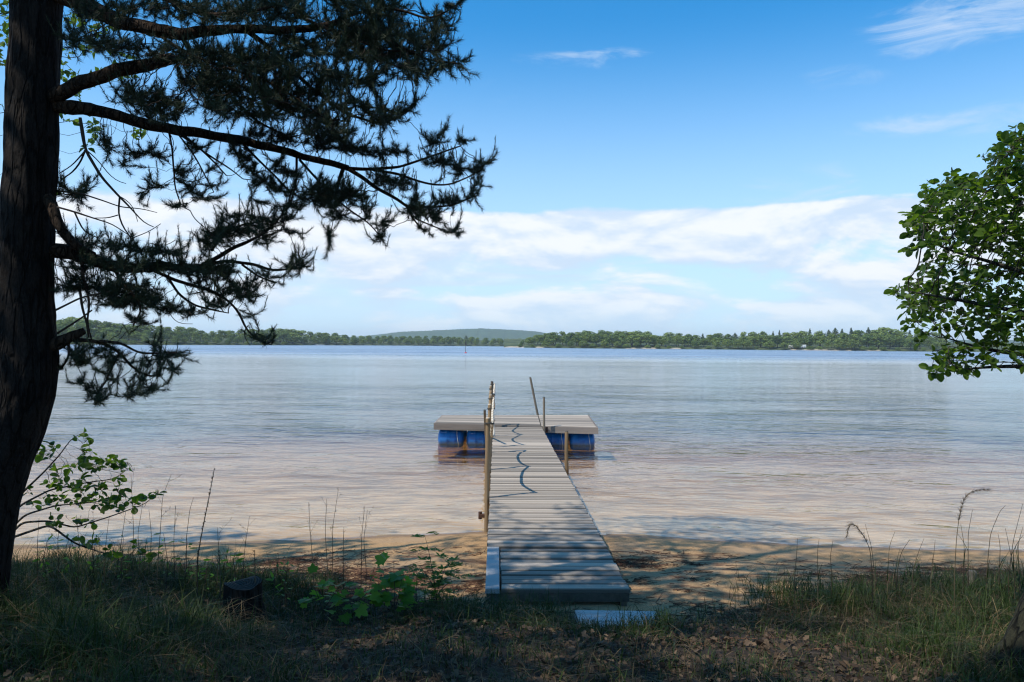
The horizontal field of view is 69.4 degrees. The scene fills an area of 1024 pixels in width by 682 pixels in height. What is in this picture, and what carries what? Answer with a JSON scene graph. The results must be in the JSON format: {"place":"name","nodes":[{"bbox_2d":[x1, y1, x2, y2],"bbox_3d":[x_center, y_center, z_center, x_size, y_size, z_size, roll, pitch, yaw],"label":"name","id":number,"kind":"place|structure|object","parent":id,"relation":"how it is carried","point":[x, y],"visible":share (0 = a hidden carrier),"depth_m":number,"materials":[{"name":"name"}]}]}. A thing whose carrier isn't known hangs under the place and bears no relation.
{"place":"outdoors","nodes":[
{"label":"outdoors","id":0,"kind":"place"},
{"bbox_2d":[70,335,503,346],"bbox_3d":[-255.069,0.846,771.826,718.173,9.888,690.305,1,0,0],"label":"shore","id":1,"kind":"structure","parent":0,"point":[222,342],"depth_m":704.47,"materials":[{"name":"plant"}]},
{"bbox_2d":[56,325,70,335],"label":"broadleaf tree","id":2,"kind":"object","parent":1,"relation":"on","point":[59,327],"visible":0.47,"depth_m":467.52,"materials":[{"name":"green plant"}]},
{"bbox_2d":[59,316,83,328],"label":"broadleaf tree","id":3,"kind":"object","parent":1,"relation":"on","point":[68,320],"visible":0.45,"depth_m":492.82,"materials":[{"name":"green plant"}]},
{"bbox_2d":[75,323,94,337],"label":"broadleaf tree","id":4,"kind":"object","parent":1,"relation":"on","point":[80,325],"visible":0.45,"depth_m":475.10,"materials":[{"name":"green plant"}]},
{"bbox_2d":[89,320,102,332],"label":"broadleaf tree","id":5,"kind":"object","parent":1,"relation":"on","point":[97,324],"visible":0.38,"depth_m":503.78,"materials":[{"name":"green plant"}]},
{"bbox_2d":[100,321,114,333],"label":"broadleaf tree","id":6,"kind":"object","parent":1,"relation":"on","point":[106,324],"visible":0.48,"depth_m":505.94,"materials":[{"name":"green plant"}]},
{"bbox_2d":[98,327,122,337],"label":"broadleaf tree","id":7,"kind":"object","parent":1,"relation":"on","point":[110,330],"visible":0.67,"depth_m":485.75,"materials":[{"name":"green plant"}]},
{"bbox_2d":[105,333,119,340],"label":"broadleaf tree","id":8,"kind":"object","parent":1,"relation":"on","point":[113,335],"visible":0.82,"depth_m":477.14,"materials":[{"name":"green plant"}]},
{"bbox_2d":[104,323,125,333],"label":"broadleaf tree","id":9,"kind":"object","parent":1,"relation":"on","point":[118,326],"visible":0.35,"depth_m":508.98,"materials":[{"name":"green plant"}]},
{"bbox_2d":[115,324,142,339],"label":"broadleaf tree","id":10,"kind":"object","parent":1,"relation":"on","point":[128,326],"visible":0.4,"depth_m":516.44,"materials":[{"name":"green plant"}]},
{"bbox_2d":[127,331,141,339],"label":"broadleaf tree","id":11,"kind":"object","parent":1,"relation":"on","point":[133,336],"visible":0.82,"depth_m":497.96,"materials":[{"name":"green plant"}]},
{"bbox_2d":[153,328,170,340],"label":"broadleaf tree","id":12,"kind":"object","parent":1,"relation":"on","point":[164,333],"visible":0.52,"depth_m":515.64,"materials":[{"name":"green plant"}]},
{"bbox_2d":[162,331,180,342],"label":"broadleaf tree","id":13,"kind":"object","parent":1,"relation":"on","point":[172,333],"visible":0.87,"depth_m":518.72,"materials":[{"name":"green plant"}]},
{"bbox_2d":[173,326,187,340],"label":"broadleaf tree","id":14,"kind":"object","parent":1,"relation":"on","point":[181,329],"visible":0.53,"depth_m":547.85,"materials":[{"name":"green plant"}]},
{"bbox_2d":[179,331,190,340],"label":"broadleaf tree","id":15,"kind":"object","parent":1,"relation":"on","point":[182,333],"visible":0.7,"depth_m":530.31,"materials":[{"name":"green plant"}]},
{"bbox_2d":[187,327,198,340],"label":"broadleaf tree","id":16,"kind":"object","parent":1,"relation":"on","point":[191,330],"visible":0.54,"depth_m":555.82,"materials":[{"name":"green plant"}]},
{"bbox_2d":[215,330,228,338],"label":"broadleaf tree","id":17,"kind":"object","parent":1,"relation":"on","point":[222,333],"visible":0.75,"depth_m":589.08,"materials":[{"name":"green plant"}]},
{"bbox_2d":[277,332,291,340],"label":"broadleaf tree","id":18,"kind":"object","parent":1,"relation":"on","point":[283,336],"visible":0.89,"depth_m":652.38,"materials":[{"name":"green plant"}]},
{"bbox_2d":[285,332,302,343],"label":"broadleaf tree","id":19,"kind":"object","parent":1,"relation":"on","point":[295,337],"visible":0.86,"depth_m":667.75,"materials":[{"name":"green plant"}]},
{"bbox_2d":[331,335,342,344],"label":"broadleaf tree","id":20,"kind":"object","parent":1,"relation":"on","point":[336,338],"visible":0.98,"depth_m":747.87,"materials":[{"name":"green plant"}]},
{"bbox_2d":[0,346,1023,681],"bbox_3d":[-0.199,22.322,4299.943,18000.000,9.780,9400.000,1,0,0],"label":"ground","id":21,"kind":"structure","parent":0,"point":[660,518],"depth_m":11.44,"materials":[{"name":"beige sand"}]},
{"bbox_2d":[32,535,53,585],"bbox_3d":[-3.500,1.671,5.511,0.150,0.448,0.129,1,0,0],"label":"herb","id":22,"kind":"object","parent":21,"relation":"on","point":[48,563],"visible":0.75,"depth_m":5.53,"materials":[{"name":"green plant"}]},
{"bbox_2d":[57,532,76,577],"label":"herb","id":23,"kind":"object","parent":21,"relation":"on","point":[67,535],"visible":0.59,"depth_m":5.61,"materials":[{"name":"green plant"}]},
{"bbox_2d":[0,0,146,195],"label":"birch tree","id":24,"kind":"object","parent":21,"relation":"on","point":[5,26],"visible":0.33,"depth_m":5.89,"materials":[{"name":"green plant"}]},
{"bbox_2d":[15,427,166,561],"bbox_3d":[-3.035,1.158,5.256,1.454,1.119,0.677,0,0,20],"label":"alder sapling","id":25,"kind":"object","parent":21,"relation":"on","point":[84,462],"visible":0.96,"depth_m":5.17,"materials":[{"name":"green plant"}]},
{"bbox_2d":[117,535,130,594],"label":"herb","id":26,"kind":"object","parent":21,"relation":"on","point":[121,566],"visible":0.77,"depth_m":5.61,"materials":[{"name":"green plant"}]},
{"bbox_2d":[154,533,175,587],"bbox_3d":[-2.688,1.739,5.718,0.142,0.507,0.154,1,0,-6],"label":"herb","id":27,"kind":"object","parent":21,"relation":"on","point":[164,559],"visible":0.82,"depth_m":5.72,"materials":[{"name":"green plant"}]},
{"bbox_2d":[155,474,181,601],"bbox_3d":[-2.571,1.472,5.520,0.141,0.963,0.136,0,0,32],"label":"dry stalk","id":28,"kind":"object","parent":21,"relation":"on","point":[160,530],"visible":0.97,"depth_m":5.49,"materials":[{"name":"plant"}]},
{"bbox_2d":[175,541,195,587],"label":"herb","id":29,"kind":"object","parent":21,"relation":"on","point":[185,557],"visible":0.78,"depth_m":5.82,"materials":[{"name":"green plant"}]},
{"bbox_2d":[189,556,213,597],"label":"herb","id":30,"kind":"object","parent":21,"relation":"on","point":[211,574],"visible":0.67,"depth_m":5.63,"materials":[{"name":"green plant"}]},
{"bbox_2d":[196,468,215,602],"bbox_3d":[-2.234,1.449,5.393,0.149,1.053,0.031,1,0,0],"label":"seed stalk","id":31,"kind":"object","parent":21,"relation":"on","point":[211,485],"visible":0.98,"depth_m":5.39,"materials":[{"name":"plant"}]},
{"bbox_2d":[218,550,221,609],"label":"seed stalk","id":32,"kind":"object","parent":21,"relation":"on","point":[219,577],"visible":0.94,"depth_m":5.29,"materials":[{"name":"plant"}]},
{"bbox_2d":[220,553,253,580],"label":"herb","id":33,"kind":"object","parent":21,"relation":"on","point":[239,559],"visible":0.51,"depth_m":5.73,"materials":[{"name":"green plant"}]},
{"bbox_2d":[222,576,269,624],"bbox_3d":[-1.912,1.885,5.190,0.410,0.415,0.400,0,0,33],"label":"tree stump","id":34,"kind":"object","parent":21,"relation":"on","point":[249,588],"visible":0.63,"depth_m":5.10,"materials":[{"name":"brown wood"}]},
{"bbox_2d":[0,0,498,611],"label":"pine tree","id":35,"kind":"object","parent":21,"relation":"on","point":[32,186],"visible":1,"depth_m":4.50,"materials":[{"name":"green plant"}]},
{"bbox_2d":[266,555,282,600],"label":"herb","id":36,"kind":"object","parent":21,"relation":"on","point":[272,576],"visible":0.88,"depth_m":5.92,"materials":[{"name":"green plant"}]},
{"bbox_2d":[276,561,293,606],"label":"herb","id":37,"kind":"object","parent":21,"relation":"on","point":[287,563],"visible":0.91,"depth_m":5.62,"materials":[{"name":"green plant"}]},
{"bbox_2d":[321,497,336,589],"bbox_3d":[-1.548,1.748,6.288,0.153,0.841,0.048,0,0,17],"label":"dry stalk","id":38,"kind":"object","parent":21,"relation":"on","point":[325,541],"visible":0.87,"depth_m":6.29,"materials":[{"name":"plant"}]},
{"bbox_2d":[330,488,341,592],"bbox_3d":[-1.490,1.705,6.209,0.107,0.922,0.141,0,0,35],"label":"dry stalk","id":39,"kind":"object","parent":21,"relation":"on","point":[332,542],"visible":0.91,"depth_m":6.19,"materials":[{"name":"plant"}]},
{"bbox_2d":[298,563,379,623],"bbox_3d":[-1.267,1.864,5.410,0.581,0.411,0.348,1,0,0],"label":"maple sapling","id":40,"kind":"object","parent":21,"relation":"on","point":[334,598],"visible":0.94,"depth_m":5.40,"materials":[{"name":"green plant"}]},
{"bbox_2d":[363,552,417,616],"bbox_3d":[-0.901,1.845,5.512,0.408,0.536,0.350,1,0,0],"label":"maple sapling","id":41,"kind":"object","parent":21,"relation":"on","point":[392,580],"visible":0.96,"depth_m":5.49,"materials":[{"name":"green plant"}]},
{"bbox_2d":[405,531,475,606],"bbox_3d":[-0.580,1.845,5.931,0.595,0.624,0.377,1,0,0],"label":"rowan sapling","id":42,"kind":"object","parent":21,"relation":"on","point":[437,584],"visible":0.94,"depth_m":5.94,"materials":[{"name":"green plant"}]},
{"bbox_2d":[0,570,1017,681],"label":"fallen leaves","id":43,"kind":"object","parent":21,"relation":"on","point":[758,642],"visible":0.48,"depth_m":4.13,"materials":[{"name":"brown plant"}]},
{"bbox_2d":[0,536,1023,681],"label":"grass","id":44,"kind":"structure","parent":21,"relation":"on","point":[113,620],"depth_m":4.70,"materials":[{"name":"green plant"}]},
{"bbox_2d":[15,544,1023,649],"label":"debris","id":45,"kind":"object","parent":21,"relation":"on","point":[295,560],"visible":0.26,"depth_m":7.11,"materials":[{"name":"brown plant"}]},
{"bbox_2d":[529,377,540,424],"bbox_3d":[0.730,2.119,20.191,0.537,2.265,0.075,1,0,0],"label":"mooring pole","id":46,"kind":"object","parent":21,"relation":"on","point":[534,398],"visible":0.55,"depth_m":20.17,"materials":[{"name":"grey wood"}]},
{"bbox_2d":[543,397,545,434],"bbox_3d":[0.781,2.216,17.790,0.094,1.737,0.069,1,0,0],"label":"mooring pole","id":47,"kind":"object","parent":21,"relation":"on","point":[544,415],"visible":0.56,"depth_m":17.77,"materials":[{"name":"grey wood"}]},
{"bbox_2d":[478,381,629,605],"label":"jetty","id":48,"kind":"object","parent":21,"relation":"on","point":[543,533],"visible":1,"depth_m":8.02,"materials":[{"name":"grey wood"}]},
{"bbox_2d":[575,610,656,626],"bbox_3d":[0.784,2.078,5.442,0.614,0.060,0.380,1,0,0],"label":"plank step","id":49,"kind":"object","parent":21,"relation":"on","point":[601,613],"visible":0.18,"depth_m":5.52,"materials":[{"name":"grey wood"}]},
{"bbox_2d":[817,542,822,605],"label":"reed","id":50,"kind":"object","parent":21,"relation":"on","point":[818,577],"visible":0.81,"depth_m":5.79,"materials":[{"name":"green plant"}]},
{"bbox_2d":[845,522,872,611],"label":"plume grass","id":51,"kind":"object","parent":21,"relation":"on","point":[853,524],"depth_m":5.59,"materials":[{"name":"plant"}]},
{"bbox_2d":[865,525,880,594],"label":"reed","id":52,"kind":"object","parent":21,"relation":"on","point":[873,566],"visible":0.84,"depth_m":5.79,"materials":[{"name":"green plant"}]},
{"bbox_2d":[882,532,894,613],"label":"reed","id":53,"kind":"object","parent":21,"relation":"on","point":[887,576],"visible":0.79,"depth_m":5.59,"materials":[{"name":"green plant"}]},
{"bbox_2d":[892,541,908,602],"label":"reed","id":54,"kind":"object","parent":21,"relation":"on","point":[897,573],"visible":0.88,"depth_m":5.89,"materials":[{"name":"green plant"}]},
{"bbox_2d":[912,539,923,599],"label":"reed","id":55,"kind":"object","parent":21,"relation":"on","point":[912,574],"visible":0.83,"depth_m":5.59,"materials":[{"name":"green plant"}]},
{"bbox_2d":[883,122,1023,681],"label":"alder tree","id":56,"kind":"object","parent":21,"relation":"on","point":[919,219],"visible":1,"depth_m":4.51,"materials":[{"name":"green plant"}]},
{"bbox_2d":[952,528,970,588],"bbox_3d":[3.435,1.732,5.609,0.145,0.694,0.163,1,0,0],"label":"reed","id":57,"kind":"object","parent":21,"relation":"on","point":[963,566],"visible":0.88,"depth_m":5.59,"materials":[{"name":"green plant"}]},
{"bbox_2d":[967,570,976,592],"bbox_3d":[3.818,2.083,6.141,0.076,0.352,0.079,1,0,0],"label":"stake","id":58,"kind":"object","parent":21,"relation":"on","point":[972,571],"visible":0.3,"depth_m":6.12,"materials":[{"name":"grey wood"}]},
{"bbox_2d":[954,487,990,605],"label":"plume grass","id":59,"kind":"object","parent":21,"relation":"on","point":[964,499],"depth_m":5.39,"materials":[{"name":"plant"}]},
{"bbox_2d":[986,506,1004,589],"bbox_3d":[3.807,1.694,5.877,0.239,0.771,0.092,1,0,-29],"label":"reed","id":60,"kind":"object","parent":21,"relation":"on","point":[987,571],"visible":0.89,"depth_m":5.89,"materials":[{"name":"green plant"}]},
{"bbox_2d":[988,504,1022,598],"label":"reed","id":61,"kind":"object","parent":21,"relation":"on","point":[1010,559],"visible":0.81,"depth_m":5.69,"materials":[{"name":"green plant"}]},
{"bbox_2d":[1005,528,1014,606],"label":"reed","id":62,"kind":"object","parent":21,"relation":"on","point":[1013,567],"visible":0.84,"depth_m":5.59,"materials":[{"name":"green plant"}]},
{"bbox_2d":[1014,527,1022,590],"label":"reed","id":63,"kind":"object","parent":21,"relation":"on","point":[1018,560],"visible":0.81,"depth_m":5.89,"materials":[{"name":"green plant"}]},
{"bbox_2d":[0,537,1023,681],"bbox_3d":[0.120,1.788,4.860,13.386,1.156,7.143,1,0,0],"label":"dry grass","id":64,"kind":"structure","parent":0,"point":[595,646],"depth_m":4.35,"materials":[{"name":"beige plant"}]},
{"bbox_2d":[0,0,1023,339],"label":"sky","id":65,"kind":"structure","parent":0,"point":[693,167],"materials":[{"name":"blue"}]},
{"bbox_2d":[20,344,1023,548],"bbox_3d":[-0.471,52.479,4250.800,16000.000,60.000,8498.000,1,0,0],"label":"lake water","id":66,"kind":"structure","parent":0,"point":[433,370],"depth_m":36.74,"materials":[{"name":"blue liquid"}]},
{"bbox_2d":[434,415,597,450],"bbox_3d":[0.090,2.332,18.841,3.997,0.739,2.083,1,0,0],"label":"raft","id":67,"kind":"object","parent":66,"relation":"on","point":[582,430],"visible":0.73,"depth_m":18.09,"materials":[{"name":"grey wood"}]},
{"bbox_2d":[564,431,568,475],"bbox_3d":[1.076,2.357,14.560,0.090,1.168,0.089,1,0,0],"label":"mooring pole","id":68,"kind":"object","parent":66,"relation":"in","point":[566,454],"visible":0.76,"depth_m":14.53,"materials":[{"name":"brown wood"}]},
{"bbox_2d":[350,328,1020,342],"bbox_3d":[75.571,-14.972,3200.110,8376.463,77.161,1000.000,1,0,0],"label":"hill","id":69,"kind":"structure","parent":0,"point":[482,333],"depth_m":3041.82,"materials":[{"name":"green plant"}]},
{"bbox_2d":[504,339,1023,352],"bbox_3d":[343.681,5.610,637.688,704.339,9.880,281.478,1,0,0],"label":"shore","id":70,"kind":"structure","parent":0,"point":[512,343],"depth_m":587.36,"materials":[{"name":"green plant"}]},
{"bbox_2d":[549,335,563,344],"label":"broadleaf tree","id":71,"kind":"object","parent":70,"relation":"on","point":[555,338],"visible":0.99,"depth_m":591.32,"materials":[{"name":"green plant"}]},
{"bbox_2d":[569,336,581,345],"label":"broadleaf tree","id":72,"kind":"object","parent":70,"relation":"on","point":[576,340],"visible":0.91,"depth_m":587.23,"materials":[{"name":"green plant"}]},
{"bbox_2d":[578,333,594,345],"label":"broadleaf tree","id":73,"kind":"object","parent":70,"relation":"on","point":[586,337],"visible":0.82,"depth_m":588.45,"materials":[{"name":"green plant"}]},
{"bbox_2d":[588,333,602,344],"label":"broadleaf tree","id":74,"kind":"object","parent":70,"relation":"on","point":[597,337],"visible":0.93,"depth_m":587.69,"materials":[{"name":"green plant"}]},
{"bbox_2d":[605,334,617,346],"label":"broadleaf tree","id":75,"kind":"object","parent":70,"relation":"on","point":[613,339],"visible":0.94,"depth_m":586.85,"materials":[{"name":"green plant"}]},
{"bbox_2d":[616,333,627,345],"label":"broadleaf tree","id":76,"kind":"object","parent":70,"relation":"on","point":[621,337],"visible":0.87,"depth_m":585.77,"materials":[{"name":"green plant"}]},
{"bbox_2d":[625,335,638,346],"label":"broadleaf tree","id":77,"kind":"object","parent":70,"relation":"on","point":[631,339],"visible":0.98,"depth_m":584.25,"materials":[{"name":"green plant"}]},
{"bbox_2d":[634,333,652,346],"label":"broadleaf tree","id":78,"kind":"object","parent":70,"relation":"on","point":[640,336],"visible":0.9,"depth_m":585.30,"materials":[{"name":"green plant"}]},
{"bbox_2d":[639,334,655,345],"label":"broadleaf tree","id":79,"kind":"object","parent":70,"relation":"on","point":[650,336],"visible":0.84,"depth_m":585.44,"materials":[{"name":"green plant"}]},
{"bbox_2d":[661,337,673,346],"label":"broadleaf tree","id":80,"kind":"object","parent":70,"relation":"on","point":[664,340],"visible":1,"depth_m":589.47,"materials":[{"name":"green plant"}]},
{"bbox_2d":[660,332,675,345],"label":"broadleaf tree","id":81,"kind":"object","parent":70,"relation":"on","point":[670,336],"visible":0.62,"depth_m":601.93,"materials":[{"name":"green plant"}]},
{"bbox_2d":[670,335,681,346],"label":"broadleaf tree","id":82,"kind":"object","parent":70,"relation":"on","point":[676,339],"visible":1,"depth_m":588.67,"materials":[{"name":"green plant"}]},
{"bbox_2d":[680,335,690,346],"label":"broadleaf tree","id":83,"kind":"object","parent":70,"relation":"on","point":[684,339],"visible":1,"depth_m":590.61,"materials":[{"name":"green plant"}]},
{"bbox_2d":[711,333,726,341],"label":"broadleaf tree","id":84,"kind":"object","parent":70,"relation":"on","point":[720,335],"visible":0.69,"depth_m":616.26,"materials":[{"name":"green plant"}]},
{"bbox_2d":[732,339,742,346],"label":"broadleaf tree","id":85,"kind":"object","parent":70,"relation":"on","point":[736,343],"visible":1,"depth_m":578.59,"materials":[{"name":"green plant"}]},
{"bbox_2d":[752,335,766,346],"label":"broadleaf tree","id":86,"kind":"object","parent":70,"relation":"on","point":[760,341],"visible":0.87,"depth_m":588.48,"materials":[{"name":"green plant"}]},
{"bbox_2d":[763,341,775,348],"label":"broadleaf tree","id":87,"kind":"object","parent":70,"relation":"on","point":[766,344],"visible":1,"depth_m":576.76,"materials":[{"name":"green plant"}]},
{"bbox_2d":[762,335,777,345],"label":"broadleaf tree","id":88,"kind":"object","parent":70,"relation":"on","point":[770,337],"visible":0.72,"depth_m":585.57,"materials":[{"name":"green plant"}]},
{"bbox_2d":[772,335,782,347],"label":"broadleaf tree","id":89,"kind":"object","parent":70,"relation":"on","point":[778,337],"visible":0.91,"depth_m":586.18,"materials":[{"name":"green plant"}]},
{"bbox_2d":[779,336,796,347],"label":"broadleaf tree","id":90,"kind":"object","parent":70,"relation":"on","point":[786,339],"visible":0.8,"depth_m":584.95,"materials":[{"name":"green plant"}]},
{"bbox_2d":[802,334,817,345],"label":"broadleaf tree","id":91,"kind":"object","parent":70,"relation":"on","point":[807,341],"visible":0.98,"depth_m":583.01,"materials":[{"name":"green plant"}]},
{"bbox_2d":[815,336,827,346],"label":"broadleaf tree","id":92,"kind":"object","parent":70,"relation":"on","point":[820,340],"visible":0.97,"depth_m":580.62,"materials":[{"name":"green plant"}]},
{"bbox_2d":[824,333,837,347],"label":"broadleaf tree","id":93,"kind":"object","parent":70,"relation":"on","point":[832,337],"visible":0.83,"depth_m":580.20,"materials":[{"name":"green plant"}]},
{"bbox_2d":[831,338,847,349],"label":"broadleaf tree","id":94,"kind":"object","parent":70,"relation":"on","point":[840,343],"visible":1,"depth_m":568.81,"materials":[{"name":"green plant"}]},
{"bbox_2d":[835,333,850,342],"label":"broadleaf tree","id":95,"kind":"object","parent":70,"relation":"on","point":[845,337],"visible":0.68,"depth_m":577.44,"materials":[{"name":"green plant"}]},
{"bbox_2d":[846,339,859,349],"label":"broadleaf tree","id":96,"kind":"object","parent":70,"relation":"on","point":[853,343],"visible":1,"depth_m":566.57,"materials":[{"name":"green plant"}]},
{"bbox_2d":[849,334,864,348],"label":"broadleaf tree","id":97,"kind":"object","parent":70,"relation":"on","point":[855,336],"visible":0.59,"depth_m":576.37,"materials":[{"name":"green plant"}]},
{"bbox_2d":[859,334,875,346],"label":"broadleaf tree","id":98,"kind":"object","parent":70,"relation":"on","point":[866,337],"visible":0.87,"depth_m":577.12,"materials":[{"name":"green plant"}]},
{"bbox_2d":[865,329,890,340],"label":"broadleaf tree","id":99,"kind":"object","parent":70,"relation":"on","point":[872,333],"visible":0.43,"depth_m":600.99,"materials":[{"name":"green plant"}]},
{"bbox_2d":[867,334,889,348],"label":"broadleaf tree","id":100,"kind":"object","parent":70,"relation":"on","point":[878,339],"visible":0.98,"depth_m":574.68,"materials":[{"name":"green plant"}]},
{"bbox_2d":[876,327,891,345],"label":"broadleaf tree","id":101,"kind":"object","parent":70,"relation":"on","point":[883,330],"visible":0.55,"depth_m":597.96,"materials":[{"name":"green plant"}]},
{"bbox_2d":[881,334,898,348],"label":"broadleaf tree","id":102,"kind":"object","parent":70,"relation":"on","point":[892,338],"visible":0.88,"depth_m":574.02,"materials":[{"name":"green plant"}]},
{"bbox_2d":[888,329,905,346],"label":"broadleaf tree","id":103,"kind":"object","parent":70,"relation":"on","point":[892,332],"visible":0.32,"depth_m":598.07,"materials":[{"name":"green plant"}]},
{"bbox_2d":[893,336,905,346],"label":"broadleaf tree","id":104,"kind":"object","parent":70,"relation":"on","point":[899,338],"visible":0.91,"depth_m":573.40,"materials":[{"name":"green plant"}]},
{"bbox_2d":[903,339,915,350],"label":"broadleaf tree","id":105,"kind":"object","parent":70,"relation":"on","point":[910,342],"visible":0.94,"depth_m":562.86,"materials":[{"name":"green plant"}]},
{"bbox_2d":[923,337,935,348],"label":"broadleaf tree","id":106,"kind":"object","parent":70,"relation":"on","point":[930,340],"visible":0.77,"depth_m":570.11,"materials":[{"name":"green plant"}]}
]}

